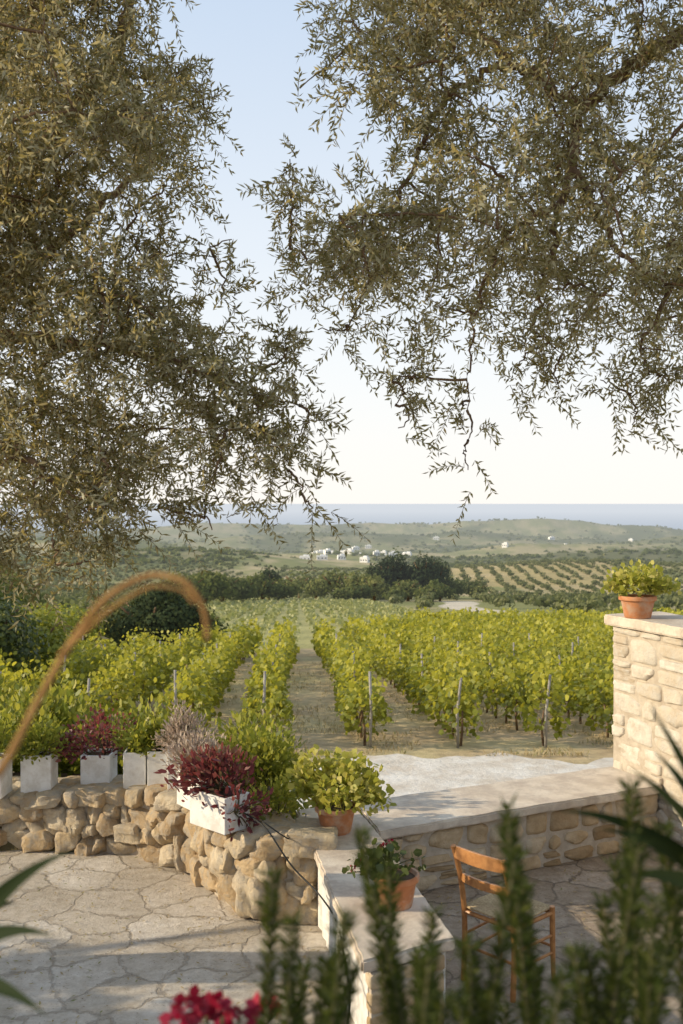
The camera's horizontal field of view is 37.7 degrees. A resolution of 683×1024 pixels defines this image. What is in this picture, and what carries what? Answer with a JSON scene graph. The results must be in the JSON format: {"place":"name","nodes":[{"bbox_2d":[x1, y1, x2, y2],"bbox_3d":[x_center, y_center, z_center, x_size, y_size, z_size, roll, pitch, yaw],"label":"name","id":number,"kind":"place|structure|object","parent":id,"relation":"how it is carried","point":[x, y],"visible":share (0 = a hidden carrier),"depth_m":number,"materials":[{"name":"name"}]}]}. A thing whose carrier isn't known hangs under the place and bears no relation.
{"place":"outdoors","nodes":[
{"label":"outdoors","id":0,"kind":"place"},
{"bbox_2d":[0,850,354,1023],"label":"patio paving","id":1,"kind":"structure","parent":0,"point":[152,991],"depth_m":6.79,"materials":[{"name":"beige stone"}]},
{"bbox_2d":[12,772,295,819],"bbox_3d":[-2.369,2.683,9.137,5.126,0.470,1.674,0,1,24],"label":"planting bed","id":2,"kind":"object","parent":1,"relation":"on","point":[62,775],"visible":0.04,"depth_m":9.28,"materials":[{"name":"soil"}]},
{"bbox_2d":[196,697,306,800],"bbox_3d":[-0.794,2.112,8.913,1.041,0.981,0.820,0,1,19],"label":"garden shrub","id":3,"kind":"object","parent":2,"relation":"on","point":[267,717],"visible":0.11,"depth_m":8.87,"materials":[{"name":"green plant"}]},
{"bbox_2d":[216,714,307,791],"bbox_3d":[-0.560,1.967,8.235,0.836,0.649,0.760,0,1,24],"label":"garden shrub","id":4,"kind":"object","parent":2,"relation":"on","point":[270,759],"visible":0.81,"depth_m":8.08,"materials":[{"name":"green plant"}]},
{"bbox_2d":[0,852,679,1023],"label":"fallen leaves","id":5,"kind":"object","parent":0,"point":[219,935],"visible":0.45,"depth_m":6.98,"materials":[{"name":"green plant"}]},
{"bbox_2d":[0,519,682,851],"bbox_3d":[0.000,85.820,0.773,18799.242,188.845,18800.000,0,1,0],"label":"ground","id":6,"kind":"structure","parent":0,"point":[434,744],"depth_m":510.74,"materials":[{"name":"soil"}]},
{"bbox_2d":[0,658,24,720],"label":"garden shrub","id":7,"kind":"object","parent":6,"relation":"on","point":[11,683],"visible":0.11,"depth_m":11.06,"materials":[{"name":"green plant"}]},
{"bbox_2d":[0,580,49,677],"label":"garden tree","id":8,"kind":"object","parent":6,"relation":"on","point":[11,640],"visible":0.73,"depth_m":29.74,"materials":[{"name":"green plant"}]},
{"bbox_2d":[0,566,53,620],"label":"olive tree","id":9,"kind":"object","parent":6,"relation":"on","point":[43,601],"visible":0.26,"depth_m":59.34,"materials":[{"name":"green plant"}]},
{"bbox_2d":[2,599,83,672],"bbox_3d":[-10.651,4.620,33.977,3.981,3.469,4.339,0,1,0],"label":"garden tree","id":10,"kind":"object","parent":6,"relation":"on","point":[48,626],"visible":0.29,"depth_m":33.72,"materials":[{"name":"green plant"}]},
{"bbox_2d":[0,677,100,776],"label":"garden shrub","id":11,"kind":"object","parent":6,"relation":"on","point":[52,701],"visible":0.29,"depth_m":9.62,"materials":[{"name":"green plant"}]},
{"bbox_2d":[29,602,109,643],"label":"garden tree","id":12,"kind":"object","parent":6,"relation":"on","point":[76,621],"visible":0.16,"depth_m":48.21,"materials":[{"name":"green plant"}]},
{"bbox_2d":[68,597,135,654],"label":"olive tree","id":13,"kind":"object","parent":6,"relation":"on","point":[113,635],"visible":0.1,"depth_m":50.78,"materials":[{"name":"green plant"}]},
{"bbox_2d":[59,693,207,773],"bbox_3d":[-2.048,2.234,9.637,1.658,0.906,0.926,0,1,0],"label":"garden shrub","id":14,"kind":"object","parent":6,"relation":"on","point":[141,717],"visible":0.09,"depth_m":9.67,"materials":[{"name":"green plant"}]},
{"bbox_2d":[101,579,214,650],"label":"broadleaf tree","id":15,"kind":"object","parent":6,"relation":"on","point":[153,609],"visible":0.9,"depth_m":48.83,"materials":[{"name":"green plant"}]},
{"bbox_2d":[0,775,337,925],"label":"rubble stone wall","id":16,"kind":"structure","parent":6,"relation":"on","point":[150,823],"depth_m":8.14,"materials":[{"name":"beige stone"}]},
{"bbox_2d":[0,703,19,798],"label":"white planter box","id":17,"kind":"object","parent":16,"relation":"on","point":[6,784],"visible":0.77,"depth_m":8.61,"materials":[{"name":"paint"}]},
{"bbox_2d":[6,714,73,792],"bbox_3d":[-2.660,2.093,8.711,0.587,0.677,0.499,0,1,-33],"label":"white planter box","id":18,"kind":"object","parent":16,"relation":"on","point":[39,768],"visible":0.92,"depth_m":8.62,"materials":[{"name":"paint"}]},
{"bbox_2d":[49,704,136,783],"bbox_3d":[-2.152,2.047,8.868,0.658,0.766,0.780,0,1,32],"label":"white planter box","id":19,"kind":"object","parent":16,"relation":"on","point":[97,765],"visible":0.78,"depth_m":8.74,"materials":[{"name":"paint"}]},
{"bbox_2d":[108,717,160,788],"bbox_3d":[-1.759,2.073,8.720,0.495,0.638,0.408,0,1,41],"label":"white planter box","id":20,"kind":"object","parent":16,"relation":"on","point":[135,768],"visible":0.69,"depth_m":8.56,"materials":[{"name":"paint"}]},
{"bbox_2d":[127,706,184,785],"bbox_3d":[-1.589,2.034,8.678,0.552,0.695,0.386,0,1,-23],"label":"white planter box","id":21,"kind":"object","parent":16,"relation":"on","point":[154,761],"visible":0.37,"depth_m":8.52,"materials":[{"name":"paint"}]},
{"bbox_2d":[150,698,218,788],"bbox_3d":[-1.329,1.976,8.550,0.565,0.794,0.529,0,1,0],"label":"white planter box","id":22,"kind":"object","parent":16,"relation":"on","point":[184,721],"visible":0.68,"depth_m":8.50,"materials":[{"name":"paint"}]},
{"bbox_2d":[160,725,225,809],"bbox_3d":[-1.171,2.040,8.062,0.575,0.614,0.614,0,1,0],"label":"white planter box","id":23,"kind":"object","parent":16,"relation":"on","point":[193,743],"visible":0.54,"depth_m":7.99,"materials":[{"name":"paint"}]},
{"bbox_2d":[154,737,273,841],"bbox_3d":[-0.939,2.034,7.396,0.898,0.741,0.732,0,1,0],"label":"white planter box","id":24,"kind":"object","parent":16,"relation":"on","point":[218,806],"visible":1,"depth_m":7.29,"materials":[{"name":"paint"}]},
{"bbox_2d":[247,774,305,821],"bbox_3d":[-0.521,2.198,7.669,0.508,0.404,0.552,0,1,27],"label":"garden shrub","id":25,"kind":"object","parent":16,"relation":"on","point":[290,803],"visible":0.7,"depth_m":7.60,"materials":[{"name":"green plant"}]},
{"bbox_2d":[245,813,350,1012],"bbox_3d":[-0.303,2.463,6.387,0.528,0.550,2.418,0,1,-11],"label":"garden cable","id":26,"kind":"object","parent":16,"relation":"attached to","point":[300,875],"visible":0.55,"depth_m":6.94,"materials":[{"name":"black rubber"}]},
{"bbox_2d":[282,744,396,835],"bbox_3d":[-0.013,2.067,7.428,0.671,0.623,0.862,0,1,-38],"label":"potted plant","id":27,"kind":"object","parent":16,"relation":"on","point":[331,795],"visible":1,"depth_m":7.36,"materials":[{"name":"green plant"}]},
{"bbox_2d":[0,0,370,648],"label":"olive tree","id":28,"kind":"object","parent":6,"relation":"on","point":[135,128],"visible":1,"depth_m":5.35,"materials":[{"name":"green plant"}]},
{"bbox_2d":[159,571,212,600],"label":"broadleaf tree","id":29,"kind":"object","parent":6,"relation":"on","point":[200,588],"visible":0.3,"depth_m":189.03,"materials":[{"name":"green plant"}]},
{"bbox_2d":[186,571,235,601],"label":"broadleaf tree","id":30,"kind":"object","parent":6,"relation":"on","point":[217,580],"visible":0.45,"depth_m":203.30,"materials":[{"name":"green plant"}]},
{"bbox_2d":[196,610,228,633],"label":"olive tree","id":31,"kind":"object","parent":6,"relation":"on","point":[213,621],"visible":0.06,"depth_m":63.70,"materials":[{"name":"green plant"}]},
{"bbox_2d":[213,573,246,601],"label":"broadleaf tree","id":32,"kind":"object","parent":6,"relation":"on","point":[237,587],"visible":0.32,"depth_m":224.73,"materials":[{"name":"green plant"}]},
{"bbox_2d":[225,578,257,599],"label":"broadleaf tree","id":33,"kind":"object","parent":6,"relation":"on","point":[246,593],"visible":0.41,"depth_m":230.03,"materials":[{"name":"green plant"}]},
{"bbox_2d":[92,597,433,649],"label":"young crop rows","id":34,"kind":"object","parent":6,"relation":"on","point":[346,608],"visible":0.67,"depth_m":141.74,"materials":[{"name":"green plant"}]},
{"bbox_2d":[247,572,287,599],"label":"broadleaf tree","id":35,"kind":"object","parent":6,"relation":"on","point":[262,585],"visible":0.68,"depth_m":243.78,"materials":[{"name":"green plant"}]},
{"bbox_2d":[250,563,284,599],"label":"tree","id":36,"kind":"object","parent":6,"relation":"on","point":[269,576],"visible":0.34,"depth_m":261.28,"materials":[{"name":"green plant"}]},
{"bbox_2d":[268,577,304,599],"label":"broadleaf tree","id":37,"kind":"object","parent":6,"relation":"on","point":[293,589],"visible":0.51,"depth_m":248.30,"materials":[{"name":"green plant"}]},
{"bbox_2d":[285,568,319,597],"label":"broadleaf tree","id":38,"kind":"object","parent":6,"relation":"on","point":[305,580],"visible":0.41,"depth_m":338.16,"materials":[{"name":"green plant"}]},
{"bbox_2d":[290,789,316,814],"bbox_3d":[-0.173,3.001,9.977,1.191,0.860,1.151,0,1,-28],"label":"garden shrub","id":39,"kind":"object","parent":6,"relation":"on","point":[306,806],"depth_m":10.10,"materials":[{"name":"green plant"}]},
{"bbox_2d":[299,554,310,559],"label":"white house","id":40,"kind":"structure","parent":6,"relation":"on","point":[305,556],"depth_m":1178.93,"materials":[{"name":"paint"}]},
{"bbox_2d":[302,579,328,598],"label":"broadleaf tree","id":41,"kind":"object","parent":6,"relation":"on","point":[310,592],"visible":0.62,"depth_m":288.55,"materials":[{"name":"green plant"}]},
{"bbox_2d":[317,554,327,559],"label":"white house","id":42,"kind":"structure","parent":6,"relation":"on","point":[323,557],"depth_m":1192.00,"materials":[{"name":"paint"}]},
{"bbox_2d":[323,548,330,553],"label":"white house","id":43,"kind":"structure","parent":6,"relation":"on","point":[326,551],"depth_m":1263.73,"materials":[{"name":"paint"}]},
{"bbox_2d":[309,565,353,596],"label":"broadleaf tree","id":44,"kind":"object","parent":6,"relation":"on","point":[329,582],"visible":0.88,"depth_m":284.65,"materials":[{"name":"green plant"}]},
{"bbox_2d":[0,605,682,747],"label":"vineyard","id":45,"kind":"object","parent":6,"relation":"on","point":[450,664],"visible":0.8,"depth_m":28.20,"materials":[{"name":"green plant"}]},
{"bbox_2d":[0,516,682,567],"bbox_3d":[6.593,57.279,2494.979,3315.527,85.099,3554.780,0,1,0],"label":"distant trees","id":46,"kind":"object","parent":6,"relation":"on","point":[210,556],"visible":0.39,"depth_m":1144.63,"materials":[{"name":"green plant"}]},
{"bbox_2d":[337,554,345,559],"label":"white house","id":47,"kind":"structure","parent":6,"relation":"on","point":[341,557],"depth_m":1204.64,"materials":[{"name":"paint"}]},
{"bbox_2d":[330,586,353,599],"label":"broadleaf tree","id":48,"kind":"object","parent":6,"relation":"on","point":[337,593],"visible":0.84,"depth_m":260.36,"materials":[{"name":"green plant"}]},
{"bbox_2d":[10,555,682,616],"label":"olive grove","id":49,"kind":"object","parent":6,"relation":"on","point":[585,600],"visible":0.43,"depth_m":408.81,"materials":[{"name":"green plant"}]},
{"bbox_2d":[343,548,353,553],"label":"white house","id":50,"kind":"structure","parent":6,"relation":"on","point":[349,550],"depth_m":1276.40,"materials":[{"name":"paint"}]},
{"bbox_2d":[334,569,365,588],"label":"broadleaf tree","id":51,"kind":"object","parent":6,"relation":"on","point":[356,579],"visible":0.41,"depth_m":278.47,"materials":[{"name":"green plant"}]},
{"bbox_2d":[346,584,372,598],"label":"broadleaf tree","id":52,"kind":"object","parent":6,"relation":"on","point":[359,592],"visible":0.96,"depth_m":260.84,"materials":[{"name":"green plant"}]},
{"bbox_2d":[360,556,369,562],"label":"white house","id":53,"kind":"structure","parent":6,"relation":"on","point":[364,559],"depth_m":1157.50,"materials":[{"name":"paint"}]},
{"bbox_2d":[365,560,378,576],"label":"pine tree","id":54,"kind":"object","parent":6,"relation":"on","point":[370,568],"visible":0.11,"depth_m":307.04,"materials":[{"name":"green plant"}]},
{"bbox_2d":[359,573,393,600],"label":"broadleaf tree","id":55,"kind":"object","parent":6,"relation":"on","point":[377,583],"visible":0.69,"depth_m":268.88,"materials":[{"name":"green plant"}]},
{"bbox_2d":[373,550,379,555],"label":"white house","id":56,"kind":"structure","parent":6,"relation":"on","point":[376,552],"depth_m":1248.66,"materials":[{"name":"paint"}]},
{"bbox_2d":[372,555,399,599],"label":"pine tree","id":57,"kind":"object","parent":6,"relation":"on","point":[384,569],"visible":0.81,"depth_m":298.96,"materials":[{"name":"green plant"}]},
{"bbox_2d":[382,589,408,600],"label":"broadleaf tree","id":58,"kind":"object","parent":6,"relation":"on","point":[388,594],"visible":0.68,"depth_m":248.80,"materials":[{"name":"green plant"}]},
{"bbox_2d":[389,546,412,586],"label":"pine tree","id":59,"kind":"object","parent":6,"relation":"on","point":[401,572],"visible":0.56,"depth_m":301.40,"materials":[{"name":"green plant"}]},
{"bbox_2d":[389,579,419,600],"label":"broadleaf tree","id":60,"kind":"object","parent":6,"relation":"on","point":[409,588],"visible":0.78,"depth_m":261.27,"materials":[{"name":"green plant"}]},
{"bbox_2d":[405,559,417,598],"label":"pine tree","id":61,"kind":"object","parent":6,"relation":"on","point":[413,571],"visible":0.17,"depth_m":305.10,"materials":[{"name":"green plant"}]},
{"bbox_2d":[409,551,444,586],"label":"pine tree","id":62,"kind":"object","parent":6,"relation":"on","point":[424,575],"visible":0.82,"depth_m":298.11,"materials":[{"name":"green plant"}]},
{"bbox_2d":[413,584,443,600],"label":"broadleaf tree","id":63,"kind":"object","parent":6,"relation":"on","point":[434,590],"visible":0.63,"depth_m":253.03,"materials":[{"name":"green plant"}]},
{"bbox_2d":[428,557,452,587],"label":"pine tree","id":64,"kind":"object","parent":6,"relation":"on","point":[442,569],"visible":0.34,"depth_m":303.99,"materials":[{"name":"green plant"}]},
{"bbox_2d":[429,579,455,600],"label":"broadleaf tree","id":65,"kind":"object","parent":6,"relation":"on","point":[447,591],"visible":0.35,"depth_m":261.02,"materials":[{"name":"green plant"}]},
{"bbox_2d":[446,576,469,595],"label":"broadleaf tree","id":66,"kind":"object","parent":6,"relation":"on","point":[457,585],"visible":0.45,"depth_m":306.37,"materials":[{"name":"green plant"}]},
{"bbox_2d":[462,578,488,597],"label":"broadleaf tree","id":67,"kind":"object","parent":6,"relation":"on","point":[472,587],"visible":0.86,"depth_m":298.20,"materials":[{"name":"green plant"}]},
{"bbox_2d":[502,542,508,547],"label":"white house","id":68,"kind":"structure","parent":6,"relation":"on","point":[505,544],"depth_m":1702.32,"materials":[{"name":"paint"}]},
{"bbox_3d":[0.000,2.100,-2.181,14.000,1.860,8.200,0,1,0],"label":"upper terrace","id":69,"kind":"object","parent":6,"relation":"on","visible":0},
{"bbox_2d":[0,851,71,1015],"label":"yucca plant","id":70,"kind":"object","parent":69,"relation":"on","point":[10,886],"visible":1,"depth_m":1.25,"materials":[{"name":"green plant"}]},
{"bbox_2d":[0,572,209,778],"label":"dried arching stem","id":71,"kind":"object","parent":69,"relation":"on","point":[82,629],"visible":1,"depth_m":0.98,"materials":[{"name":"brown plant"}]},
{"bbox_2d":[158,984,281,1023],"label":"red geranium","id":72,"kind":"object","parent":69,"relation":"on","point":[207,1007],"visible":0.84,"depth_m":1.50,"materials":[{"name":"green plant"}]},
{"bbox_2d":[250,773,682,1023],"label":"rosemary bush","id":73,"kind":"object","parent":69,"relation":"on","point":[649,987],"visible":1,"depth_m":1.30,"materials":[{"name":"green plant"}]},
{"bbox_2d":[0,504,682,530],"bbox_3d":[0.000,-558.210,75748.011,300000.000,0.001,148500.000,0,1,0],"label":"sea","id":74,"kind":"structure","parent":0,"point":[669,515],"depth_m":11803.40,"materials":[{"name":"blue liquid"}]},
{"bbox_2d":[0,0,682,503],"label":"sky","id":75,"kind":"structure","parent":0,"point":[253,45],"materials":[{"name":"blue"}]},
{"bbox_2d":[92,662,612,756],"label":"dry grass","id":76,"kind":"structure","parent":0,"point":[410,743],"depth_m":24.40,"materials":[{"name":"plant"}]},
{"bbox_2d":[296,753,612,810],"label":"gravel road","id":77,"kind":"structure","parent":0,"point":[402,774],"depth_m":19.80,"materials":[{"name":"beige gravel"}]},
{"bbox_2d":[420,846,682,1023],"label":"courtyard paving","id":78,"kind":"structure","parent":0,"point":[551,882],"depth_m":7.27,"materials":[{"name":"grey stone"}]},
{"bbox_2d":[317,868,444,1023],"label":"whitewashed wall","id":79,"kind":"structure","parent":78,"relation":"on","point":[361,1012],"depth_m":6.38,"materials":[{"name":"white paint"}]},
{"bbox_2d":[296,808,454,972],"bbox_3d":[0.142,2.419,6.755,0.578,0.079,2.800,0,1,-10],"label":"coping","id":80,"kind":"object","parent":79,"relation":"on","point":[344,891],"visible":0.48,"depth_m":6.15,"materials":[{"name":"stone"}]},
{"bbox_2d":[342,838,426,910],"bbox_3d":[0.258,2.167,6.022,0.434,0.445,0.435,0,1,25],"label":"potted plant","id":81,"kind":"object","parent":80,"relation":"on","point":[411,875],"visible":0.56,"depth_m":5.99,"materials":[{"name":"green plant"}]},
{"bbox_2d":[365,953,444,1023],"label":"end courses","id":82,"kind":"object","parent":79,"relation":"attached to","point":[373,1008],"visible":0.22,"depth_m":5.39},
{"bbox_2d":[236,0,682,545],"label":"olive tree","id":83,"kind":"object","parent":78,"relation":"on","point":[546,263],"visible":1,"depth_m":5.59,"materials":[{"name":"green plant"}]},
{"bbox_2d":[451,844,555,1002],"bbox_3d":[0.998,2.494,6.223,0.542,0.877,0.446,0,1,-44],"label":"wooden chair","id":84,"kind":"object","parent":78,"relation":"on","point":[483,904],"visible":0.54,"depth_m":6.18,"materials":[{"name":"brown wood"}]},
{"bbox_2d":[384,794,657,891],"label":"stone courses","id":85,"kind":"object","parent":78,"relation":"on","point":[553,838],"visible":0.52,"depth_m":8.15,"materials":[{"name":"beige stone"}]},
{"bbox_2d":[358,767,661,839],"bbox_3d":[1.390,2.410,8.409,2.826,0.079,0.744,0,1,-26],"label":"coping","id":86,"kind":"object","parent":85,"relation":"on","point":[418,813],"visible":0.82,"depth_m":8.27,"materials":[{"name":"stone"}]},
{"bbox_2d":[612,626,682,844],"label":"stone courses","id":87,"kind":"object","parent":78,"relation":"on","point":[648,668],"visible":0.71,"depth_m":8.86,"materials":[{"name":"stone"}]},
{"bbox_2d":[604,611,682,638],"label":"coping","id":88,"kind":"object","parent":87,"relation":"on","point":[665,624],"visible":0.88,"depth_m":8.90,"materials":[{"name":"stone"}]},
{"bbox_2d":[600,559,681,618],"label":"potted plant","id":89,"kind":"object","parent":88,"relation":"on","point":[652,582],"visible":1,"depth_m":9.01,"materials":[{"name":"green plant"}]},
{"bbox_2d":[561,705,682,887],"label":"yucca plant","id":90,"kind":"object","parent":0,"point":[670,848],"visible":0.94,"depth_m":1.32,"materials":[{"name":"green plant"}]}
]}

